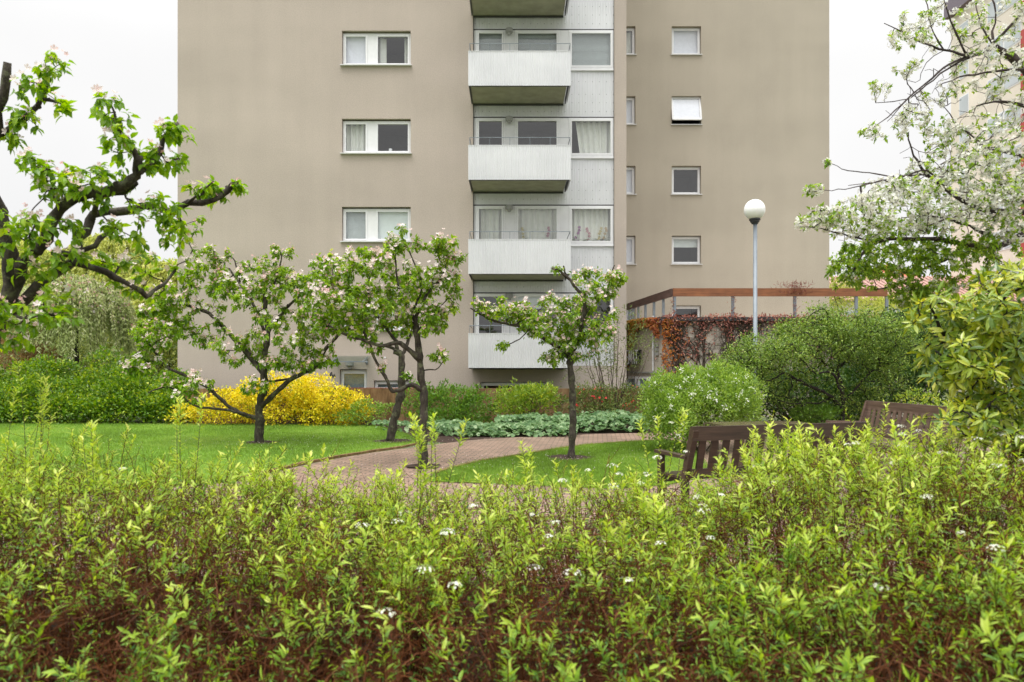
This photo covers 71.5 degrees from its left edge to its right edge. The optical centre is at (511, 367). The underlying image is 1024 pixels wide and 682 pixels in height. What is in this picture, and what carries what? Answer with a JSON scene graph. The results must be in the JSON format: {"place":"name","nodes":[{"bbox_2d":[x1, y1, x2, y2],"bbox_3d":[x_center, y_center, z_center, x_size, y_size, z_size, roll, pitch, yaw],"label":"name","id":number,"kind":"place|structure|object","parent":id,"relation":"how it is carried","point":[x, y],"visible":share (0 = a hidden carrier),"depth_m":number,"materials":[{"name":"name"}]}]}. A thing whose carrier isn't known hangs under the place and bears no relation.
{"place":"outdoors","nodes":[
{"label":"outdoors","id":0,"kind":"place"},
{"bbox_2d":[0,421,415,493],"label":"lawn","id":1,"kind":"structure","parent":0,"point":[298,447],"depth_m":14.60,"materials":[{"name":"green plant"}]},
{"bbox_2d":[120,243,355,442],"bbox_3d":[-5.511,-0.508,14.931,4.889,4.280,2.185,0,0,0],"label":"apple tree","id":2,"kind":"object","parent":1,"relation":"on","point":[264,363],"visible":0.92,"depth_m":14.73,"materials":[{"name":"green plant"}]},
{"bbox_2d":[247,440,278,443],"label":"tree pit soil","id":3,"kind":"object","parent":1,"relation":"on","point":[252,442],"visible":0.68,"depth_m":14.91,"materials":[{"name":"brown soil"}]},
{"bbox_2d":[372,439,411,442],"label":"tree pit soil","id":4,"kind":"object","parent":1,"relation":"on","point":[398,440],"visible":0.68,"depth_m":15.32,"materials":[{"name":"brown soil"}]},
{"bbox_2d":[315,267,435,440],"bbox_3d":[-2.926,-0.296,15.371,2.698,3.802,1.616,0,0,0],"label":"apple tree","id":5,"kind":"object","parent":4,"relation":"on","point":[396,410],"visible":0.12,"depth_m":15.24,"materials":[{"name":"green plant"}]},
{"bbox_2d":[0,0,950,368],"label":"sky","id":6,"kind":"structure","parent":0,"point":[129,48],"materials":[{"name":"white"}]},
{"bbox_2d":[0,417,1023,442],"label":"flower bed","id":7,"kind":"object","parent":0,"point":[445,438],"visible":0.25,"depth_m":17.50,"materials":[{"name":"soil"}]},
{"bbox_2d":[0,343,192,423],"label":"hedge","id":8,"kind":"object","parent":7,"relation":"on","point":[112,396],"visible":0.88,"depth_m":20.26,"materials":[{"name":"green plant"}]},
{"bbox_2d":[164,369,375,425],"bbox_3d":[-6.678,0.845,19.782,5.865,1.665,1.938,0,0,0],"label":"golden shrub","id":9,"kind":"object","parent":7,"relation":"on","point":[305,393],"visible":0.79,"depth_m":19.50,"materials":[{"name":"yellow plant"}]},
{"bbox_2d":[332,398,402,425],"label":"shrub","id":10,"kind":"object","parent":7,"relation":"on","point":[354,408],"visible":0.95,"depth_m":19.17,"materials":[{"name":"green plant"}]},
{"bbox_2d":[174,387,652,422],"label":"garden wall","id":11,"kind":"structure","parent":7,"relation":"on","point":[383,395],"depth_m":20.40,"materials":[{"name":"brick"}]},
{"bbox_2d":[395,378,500,427],"bbox_3d":[-1.679,0.970,19.082,3.063,1.406,1.862,0,0,0],"label":"leafy shrub","id":12,"kind":"object","parent":7,"relation":"on","point":[457,408],"visible":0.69,"depth_m":18.98,"materials":[{"name":"green plant"}]},
{"bbox_2d":[372,409,649,436],"bbox_3d":[0.061,1.355,17.643,7.321,0.518,2.805,0,0,0],"label":"ground cover","id":13,"kind":"object","parent":7,"relation":"on","point":[531,422],"visible":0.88,"depth_m":17.41,"materials":[{"name":"green plant"}]},
{"bbox_2d":[485,375,562,415],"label":"variegated shrub","id":14,"kind":"object","parent":7,"relation":"on","point":[528,391],"visible":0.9,"depth_m":18.82,"materials":[{"name":"green plant"}]},
{"bbox_2d":[547,380,648,415],"bbox_3d":[2.416,0.967,19.201,3.017,1.288,1.398,0,0,0],"label":"flowering quince","id":15,"kind":"object","parent":7,"relation":"on","point":[603,398],"visible":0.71,"depth_m":19.19,"materials":[{"name":"green plant"}]},
{"bbox_2d":[558,305,657,425],"bbox_3d":[2.664,-0.082,19.786,2.847,3.382,1.328,0,0,0],"label":"airy shrub","id":16,"kind":"object","parent":7,"relation":"on","point":[611,360],"visible":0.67,"depth_m":19.72,"materials":[{"name":"brown plant"}]},
{"bbox_2d":[814,304,1023,432],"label":"evergreen shrub","id":17,"kind":"object","parent":7,"relation":"on","point":[922,385],"visible":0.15,"depth_m":16.62,"materials":[{"name":"green plant"}]},
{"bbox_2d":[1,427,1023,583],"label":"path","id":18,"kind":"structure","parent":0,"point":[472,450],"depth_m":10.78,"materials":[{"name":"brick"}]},
{"bbox_2d":[297,223,468,465],"bbox_3d":[-1.996,-0.347,11.251,2.637,3.969,1.598,0,0,0],"label":"apple tree","id":19,"kind":"object","parent":18,"relation":"on","point":[379,259],"visible":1,"depth_m":11.17,"materials":[{"name":"green plant"}]},
{"bbox_2d":[119,434,669,485],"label":"fallen petals","id":20,"kind":"object","parent":18,"relation":"on","point":[409,442],"visible":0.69,"depth_m":13.16,"materials":[{"name":"white plant"}]},
{"bbox_2d":[406,463,439,467],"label":"tree pit soil","id":21,"kind":"object","parent":18,"relation":"on","point":[414,465],"visible":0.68,"depth_m":11.41,"materials":[{"name":"brown soil"}]},
{"bbox_2d":[239,440,657,479],"bbox_3d":[-1.120,1.583,13.518,4.004,0.064,8.859,0,0,42],"label":"path edging","id":22,"kind":"object","parent":18,"relation":"on","point":[354,453],"visible":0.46,"depth_m":12.74,"materials":[{"name":"concrete"}]},
{"bbox_2d":[0,574,1023,681],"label":"hedge bed","id":23,"kind":"object","parent":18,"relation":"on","point":[463,646],"depth_m":4.07,"materials":[{"name":"soil"}]},
{"bbox_2d":[0,44,248,354],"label":"apple tree","id":24,"kind":"object","parent":23,"relation":"on","point":[15,274],"visible":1,"depth_m":4.42,"materials":[{"name":"green plant"}]},
{"bbox_2d":[0,356,1023,681],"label":"spirea hedge","id":25,"kind":"object","parent":23,"relation":"on","point":[398,556],"visible":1,"depth_m":3.17,"materials":[{"name":"green plant"}]},
{"bbox_2d":[899,257,1023,512],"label":"rhododendron","id":26,"kind":"object","parent":23,"relation":"on","point":[967,362],"visible":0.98,"depth_m":4.38,"materials":[{"name":"green plant"}]},
{"bbox_2d":[636,357,771,452],"bbox_3d":[3.567,0.719,13.668,2.840,1.862,2.175,0,0,-22],"label":"spirea bush","id":27,"kind":"object","parent":18,"relation":"on","point":[697,393],"visible":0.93,"depth_m":13.19,"materials":[{"name":"green plant"}]},
{"bbox_2d":[744,199,764,420],"bbox_3d":[5.664,-1.163,16.600,0.482,5.527,0.482,0,0,0],"label":"street lamp","id":28,"kind":"object","parent":18,"relation":"on","point":[754,210],"visible":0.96,"depth_m":16.55,"materials":[{"name":"white metal"}]},
{"bbox_2d":[654,422,870,516],"bbox_3d":[2.865,1.105,8.082,2.430,0.990,0.744,0,0,-21],"label":"park bench","id":29,"kind":"object","parent":18,"relation":"on","point":[703,435],"visible":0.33,"depth_m":7.61,"materials":[{"name":"brown wood"}]},
{"bbox_2d":[706,421,821,465],"bbox_3d":[4.000,1.242,11.096,1.560,0.715,1.192,0,0,-6],"label":"garden table","id":30,"kind":"object","parent":18,"relation":"on","point":[743,423],"visible":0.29,"depth_m":11.27,"materials":[{"name":"brown wood"}]},
{"bbox_2d":[787,400,843,442],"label":"green bush","id":31,"kind":"object","parent":18,"relation":"on","point":[826,413],"visible":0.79,"depth_m":14.86,"materials":[{"name":"green plant"}]},
{"bbox_2d":[732,358,899,421],"bbox_3d":[7.099,0.664,17.274,4.534,2.007,1.812,0,0,-8],"label":"thicket","id":32,"kind":"object","parent":18,"relation":"on","point":[810,397],"visible":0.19,"depth_m":16.90,"materials":[{"name":"green plant"}]},
{"bbox_2d":[707,297,932,420],"bbox_3d":[6.345,0.090,14.954,4.821,3.176,2.721,0,0,0],"label":"twisted shrub","id":33,"kind":"object","parent":18,"relation":"on","point":[834,335],"visible":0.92,"depth_m":14.74,"materials":[{"name":"green plant"}]},
{"bbox_2d":[826,400,953,477],"bbox_3d":[5.848,1.077,11.197,0.756,1.045,2.325,0,0,-1],"label":"park bench","id":34,"kind":"object","parent":18,"relation":"on","point":[901,408],"visible":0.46,"depth_m":11.12,"materials":[{"name":"brown wood"}]},
{"bbox_2d":[794,0,1023,310],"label":"cherry tree","id":35,"kind":"object","parent":18,"relation":"on","point":[989,242],"visible":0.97,"depth_m":6.75,"materials":[{"name":"white plant"}]},
{"bbox_2d":[893,385,969,447],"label":"golden bush","id":36,"kind":"object","parent":18,"relation":"on","point":[908,395],"visible":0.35,"depth_m":14.12,"materials":[{"name":"green plant"}]},
{"bbox_2d":[10,369,1023,496],"bbox_3d":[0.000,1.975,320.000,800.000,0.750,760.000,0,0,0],"label":"ground","id":37,"kind":"structure","parent":0,"point":[763,418],"depth_m":21.53,"materials":[{"name":"green plant"}]},
{"bbox_2d":[0,328,62,381],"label":"rust shrub","id":38,"kind":"object","parent":37,"relation":"on","point":[28,355],"visible":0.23,"depth_m":24.34,"materials":[{"name":"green plant"}]},
{"bbox_2d":[0,240,98,389],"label":"birch tree","id":39,"kind":"object","parent":37,"relation":"on","point":[44,257],"visible":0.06,"depth_m":37.03,"materials":[{"name":"green plant"}]},
{"bbox_2d":[2,272,141,392],"bbox_3d":[-15.348,-0.923,25.117,4.209,5.048,3.832,0,0,0],"label":"weeping pear","id":40,"kind":"object","parent":37,"relation":"on","point":[100,306],"visible":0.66,"depth_m":24.19,"materials":[{"name":"green plant"}]},
{"bbox_2d":[0,317,177,381],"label":"distant shrubs","id":41,"kind":"object","parent":37,"relation":"on","point":[83,347],"visible":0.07,"depth_m":32.48,"materials":[{"name":"green plant"}]},
{"bbox_2d":[32,233,168,373],"bbox_3d":[-22.720,-3.001,40.035,8.898,9.254,6.864,0,0,0],"label":"birch tree","id":42,"kind":"object","parent":37,"relation":"on","point":[111,248],"visible":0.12,"depth_m":38.82,"materials":[{"name":"green plant"}]},
{"bbox_2d":[99,257,177,381],"bbox_3d":[-17.263,-1.937,35.951,6.713,7.225,6.666,0,0,0],"label":"birch tree","id":43,"kind":"object","parent":37,"relation":"on","point":[162,275],"visible":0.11,"depth_m":34.19,"materials":[{"name":"green plant"}]},
{"bbox_2d":[178,0,625,387],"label":"apartment building","id":44,"kind":"structure","parent":37,"relation":"on","point":[495,126],"depth_m":22.60,"materials":[{"name":"paint"}]},
{"bbox_2d":[341,370,376,387],"bbox_3d":[-5.044,1.180,23.501,0.845,2.199,1.589,0,0,0],"label":"door","id":45,"kind":"structure","parent":44,"relation":"in","point":[353,378],"depth_m":22.82,"materials":[{"name":"white paint"}]},
{"bbox_2d":[340,33,411,65],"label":"window","id":46,"kind":"structure","parent":44,"relation":"in","point":[359,49],"depth_m":22.83,"materials":[{"name":"white paint"}]},
{"bbox_2d":[340,121,411,153],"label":"window","id":47,"kind":"structure","parent":44,"relation":"in","point":[359,137],"depth_m":22.92,"materials":[{"name":"white glass"}]},
{"bbox_2d":[340,209,411,241],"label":"window","id":48,"kind":"structure","parent":44,"relation":"in","point":[359,225],"depth_m":22.81,"materials":[{"name":"white paint"}]},
{"bbox_2d":[344,297,410,329],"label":"window","id":49,"kind":"structure","parent":44,"relation":"in","point":[354,297],"depth_m":22.71,"materials":[{"name":"white paint"}]},
{"bbox_2d":[375,380,410,387],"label":"window","id":50,"kind":"structure","parent":44,"relation":"in","point":[382,383],"depth_m":22.72,"materials":[{"name":"white paint"}]},
{"bbox_2d":[476,30,504,50],"bbox_3d":[-0.689,-9.970,23.451,0.937,1.585,1.589,0,0,0],"label":"balcony door","id":51,"kind":"structure","parent":44,"relation":"in","point":[482,36],"depth_m":22.78,"materials":[{"name":"white paint"}]},
{"bbox_2d":[476,118,504,144],"bbox_3d":[-0.689,-7.170,23.451,0.937,1.585,1.589,0,0,0],"label":"balcony door","id":52,"kind":"structure","parent":44,"relation":"in","point":[485,127],"depth_m":23.57,"materials":[{"name":"white paint"}]},
{"bbox_2d":[476,206,504,238],"bbox_3d":[-0.689,-4.370,23.451,0.937,1.585,1.589,0,0,0],"label":"balcony door","id":53,"kind":"structure","parent":44,"relation":"in","point":[488,218],"depth_m":22.88,"materials":[{"name":"white paint"}]},
{"bbox_2d":[476,294,504,332],"bbox_3d":[-0.689,-1.570,23.451,0.937,1.585,1.589,0,0,0],"label":"balcony door","id":54,"kind":"structure","parent":44,"relation":"in","point":[480,320],"depth_m":24.24,"materials":[{"name":"white paint"}]},
{"bbox_2d":[481,382,544,387],"bbox_3d":[0.034,0.695,23.501,2.048,0.435,1.589,0,0,0],"label":"window","id":55,"kind":"structure","parent":44,"relation":"in","point":[483,384],"depth_m":22.72,"materials":[{"name":"white paint"}]},
{"bbox_2d":[515,30,559,50],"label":"window","id":56,"kind":"structure","parent":44,"relation":"in","point":[521,36],"depth_m":22.78,"materials":[{"name":"white paint"}]},
{"bbox_2d":[515,118,559,144],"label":"window","id":57,"kind":"structure","parent":44,"relation":"in","point":[524,127],"depth_m":23.67,"materials":[{"name":"grey glass"}]},
{"bbox_2d":[515,206,559,238],"bbox_3d":[0.805,-4.510,22.793,1.441,1.306,0.275,0,0,0],"label":"window","id":58,"kind":"structure","parent":44,"relation":"in","point":[533,218],"depth_m":22.88,"materials":[{"name":"white paint"}]},
{"bbox_2d":[515,294,559,332],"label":"window","id":59,"kind":"structure","parent":44,"relation":"in","point":[533,298],"depth_m":22.81,"materials":[{"name":"white paint"}]},
{"bbox_2d":[572,226,581,240],"bbox_3d":[2.068,-4.268,22.806,0.492,0.570,0.112,0,0,4],"label":"orchid","id":60,"kind":"object","parent":44,"relation":"in","point":[579,230],"visible":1,"depth_m":22.80,"materials":[{"name":"purple plant"}]},
{"bbox_2d":[569,30,612,67],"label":"window","id":61,"kind":"structure","parent":44,"relation":"in","point":[588,48],"depth_m":22.78,"materials":[{"name":"white paint"}]},
{"bbox_2d":[569,118,612,155],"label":"window","id":62,"kind":"structure","parent":44,"relation":"in","point":[589,136],"depth_m":22.88,"materials":[{"name":"white paint"}]},
{"bbox_2d":[569,206,612,243],"bbox_3d":[2.525,-4.550,22.793,1.421,1.226,0.274,0,0,0],"label":"window","id":63,"kind":"structure","parent":44,"relation":"in","point":[592,217],"depth_m":22.87,"materials":[{"name":"white paint"}]},
{"bbox_2d":[569,294,612,331],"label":"window","id":64,"kind":"structure","parent":44,"relation":"in","point":[604,306],"depth_m":24.24,"materials":[{"name":"white glass"}]},
{"bbox_2d":[592,227,603,240],"bbox_3d":[2.784,-4.255,22.817,0.483,0.544,0.119,0,0,4],"label":"orchid","id":65,"kind":"object","parent":44,"relation":"in","point":[600,231],"visible":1,"depth_m":22.80,"materials":[{"name":"beige plant"}]},
{"bbox_2d":[626,316,930,416],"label":"annex building","id":66,"kind":"structure","parent":37,"relation":"on","point":[651,365],"depth_m":22.90,"materials":[{"name":"paint"}]},
{"bbox_2d":[626,350,641,363],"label":"window","id":67,"kind":"structure","parent":66,"relation":"attached to","point":[634,357],"depth_m":24.02,"materials":[{"name":"grey glass"}]},
{"bbox_2d":[626,376,652,387],"bbox_3d":[4.372,0.900,23.845,0.090,1.200,1.860,0,0,-24],"label":"window","id":68,"kind":"structure","parent":66,"relation":"in","point":[636,377],"depth_m":24.13,"materials":[{"name":"grey glass"}]},
{"bbox_2d":[626,288,888,319],"bbox_3d":[8.360,-2.043,25.677,7.560,1.034,5.554,0,0,0],"label":"roof pergola","id":69,"kind":"object","parent":66,"relation":"on","point":[672,292],"visible":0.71,"depth_m":22.90,"materials":[{"name":"brown wood"}]},
{"bbox_2d":[626,279,893,413],"bbox_3d":[8.300,-0.670,23.041,10.304,4.356,2.456,0,0,13],"label":"creeper","id":70,"kind":"object","parent":66,"relation":"attached to","point":[653,323],"visible":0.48,"depth_m":22.86,"materials":[{"name":"red plant"}]},
{"bbox_2d":[829,275,935,316],"bbox_3d":[17.160,-1.451,33.551,5.088,6.161,3.603,0,0,0],"label":"distant tree","id":71,"kind":"object","parent":37,"relation":"on","point":[877,302],"visible":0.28,"depth_m":33.54,"materials":[{"name":"green plant"}]},
{"bbox_2d":[427,439,707,487],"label":"lawn","id":72,"kind":"structure","parent":0,"point":[563,465],"depth_m":11.24,"materials":[{"name":"green plant"}]},
{"bbox_2d":[470,263,628,457],"bbox_3d":[0.651,-0.096,12.359,2.785,3.436,1.126,0,0,-5],"label":"apple tree","id":73,"kind":"object","parent":72,"relation":"on","point":[568,319],"visible":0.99,"depth_m":12.23,"materials":[{"name":"green plant"}]},
{"bbox_2d":[545,454,591,459],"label":"tree pit soil","id":74,"kind":"object","parent":72,"relation":"on","point":[560,456],"visible":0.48,"depth_m":12.43,"materials":[{"name":"brown soil"}]},
{"bbox_2d":[626,0,828,319],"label":"apartment building","id":75,"kind":"structure","parent":0,"point":[727,110],"depth_m":28.50,"materials":[{"name":"paint"}]},
{"bbox_2d":[626,308,634,319],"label":"window","id":76,"kind":"structure","parent":75,"relation":"in","point":[634,308],"depth_m":28.76,"materials":[{"name":"grey glass"}]},
{"bbox_2d":[626,28,636,54],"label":"window","id":77,"kind":"structure","parent":75,"relation":"in","point":[630,32],"depth_m":28.82,"materials":[{"name":"white paint"}]},
{"bbox_2d":[626,98,636,124],"bbox_3d":[4.367,-10.299,28.600,1.245,1.150,0.320,0,0,0],"label":"window","id":78,"kind":"structure","parent":75,"relation":"in","point":[630,102],"depth_m":28.76,"materials":[{"name":"white paint"}]},
{"bbox_2d":[626,167,636,194],"bbox_3d":[4.367,-7.499,28.600,1.245,1.150,0.320,0,0,0],"label":"window","id":79,"kind":"structure","parent":75,"relation":"in","point":[630,171],"depth_m":28.76,"materials":[{"name":"white paint"}]},
{"bbox_2d":[626,237,636,264],"bbox_3d":[4.367,-4.699,28.600,1.245,1.150,0.320,0,0,0],"label":"window","id":80,"kind":"structure","parent":75,"relation":"in","point":[630,241],"depth_m":28.76,"materials":[{"name":"white paint"}]},
{"bbox_2d":[672,306,699,316],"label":"window","id":81,"kind":"structure","parent":75,"relation":"in","point":[681,310],"depth_m":29.49,"materials":[{"name":"grey glass"}]},
{"bbox_2d":[671,28,701,54],"bbox_3d":[6.991,-13.099,28.600,1.256,1.150,0.320,0,0,0],"label":"window","id":82,"kind":"structure","parent":75,"relation":"in","point":[685,41],"depth_m":28.76,"materials":[{"name":"white paint"}]},
{"bbox_2d":[671,97,701,124],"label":"window","id":83,"kind":"structure","parent":75,"relation":"in","point":[685,110],"depth_m":28.55,"materials":[{"name":"metal"}]},
{"bbox_2d":[671,167,701,194],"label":"window","id":84,"kind":"structure","parent":75,"relation":"in","point":[685,180],"depth_m":29.49,"materials":[{"name":"white paint"}]},
{"bbox_2d":[671,237,701,264],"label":"window","id":85,"kind":"structure","parent":75,"relation":"in","point":[685,250],"depth_m":28.78,"materials":[{"name":"white glass"}]},
{"bbox_2d":[829,276,1023,391],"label":"house","id":86,"kind":"structure","parent":0,"point":[925,281],"depth_m":49.09,"materials":[{"name":"ceramic"}]},
{"bbox_2d":[944,0,1023,276],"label":"tower block","id":87,"kind":"structure","parent":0,"point":[969,98],"depth_m":54.28,"materials":[{"name":"white paint"}]},
{"bbox_2d":[959,167,968,188],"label":"window","id":88,"kind":"structure","parent":87,"relation":"in","point":[968,167],"depth_m":56.60,"materials":[{"name":"white paint"}]},
{"bbox_2d":[959,133,968,148],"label":"window","id":89,"kind":"structure","parent":87,"relation":"in","point":[963,135],"depth_m":56.60,"materials":[{"name":"white paint"}]},
{"bbox_2d":[959,92,968,116],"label":"window","id":90,"kind":"structure","parent":87,"relation":"in","point":[964,102],"depth_m":56.48,"materials":[{"name":"white paint"}]},
{"bbox_2d":[959,61,968,79],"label":"window","id":91,"kind":"structure","parent":87,"relation":"in","point":[966,65],"depth_m":56.36,"materials":[{"name":"white paint"}]},
{"bbox_2d":[959,19,968,40],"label":"window","id":92,"kind":"structure","parent":87,"relation":"in","point":[965,24],"depth_m":56.36,"materials":[{"name":"white paint"}]},
{"bbox_2d":[987,0,1018,23],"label":"window","id":93,"kind":"structure","parent":87,"relation":"in","point":[990,10],"depth_m":52.77,"materials":[{"name":"white paint"}]},
{"bbox_2d":[987,228,1020,251],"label":"window","id":94,"kind":"structure","parent":87,"relation":"in","point":[1009,246],"depth_m":51.82,"materials":[{"name":"white paint"}]},
{"bbox_2d":[987,66,1020,99],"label":"window","id":95,"kind":"structure","parent":87,"relation":"in","point":[1014,81],"depth_m":51.58,"materials":[{"name":"white paint"}]},
{"bbox_2d":[987,142,1021,169],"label":"window","id":96,"kind":"structure","parent":87,"relation":"in","point":[1004,155],"depth_m":51.06,"materials":[{"name":"white paint"}]},
{"bbox_2d":[987,107,1021,138],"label":"window","id":97,"kind":"structure","parent":87,"relation":"in","point":[990,121],"depth_m":52.03,"materials":[{"name":"white paint"}]},
{"bbox_2d":[987,20,1021,60],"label":"window","id":98,"kind":"structure","parent":87,"relation":"in","point":[1005,44],"depth_m":51.38,"materials":[{"name":"white paint"}]},
{"bbox_2d":[992,187,1021,213],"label":"window","id":99,"kind":"structure","parent":87,"relation":"in","point":[1003,206],"depth_m":52.03,"materials":[{"name":"white paint"}]}
]}

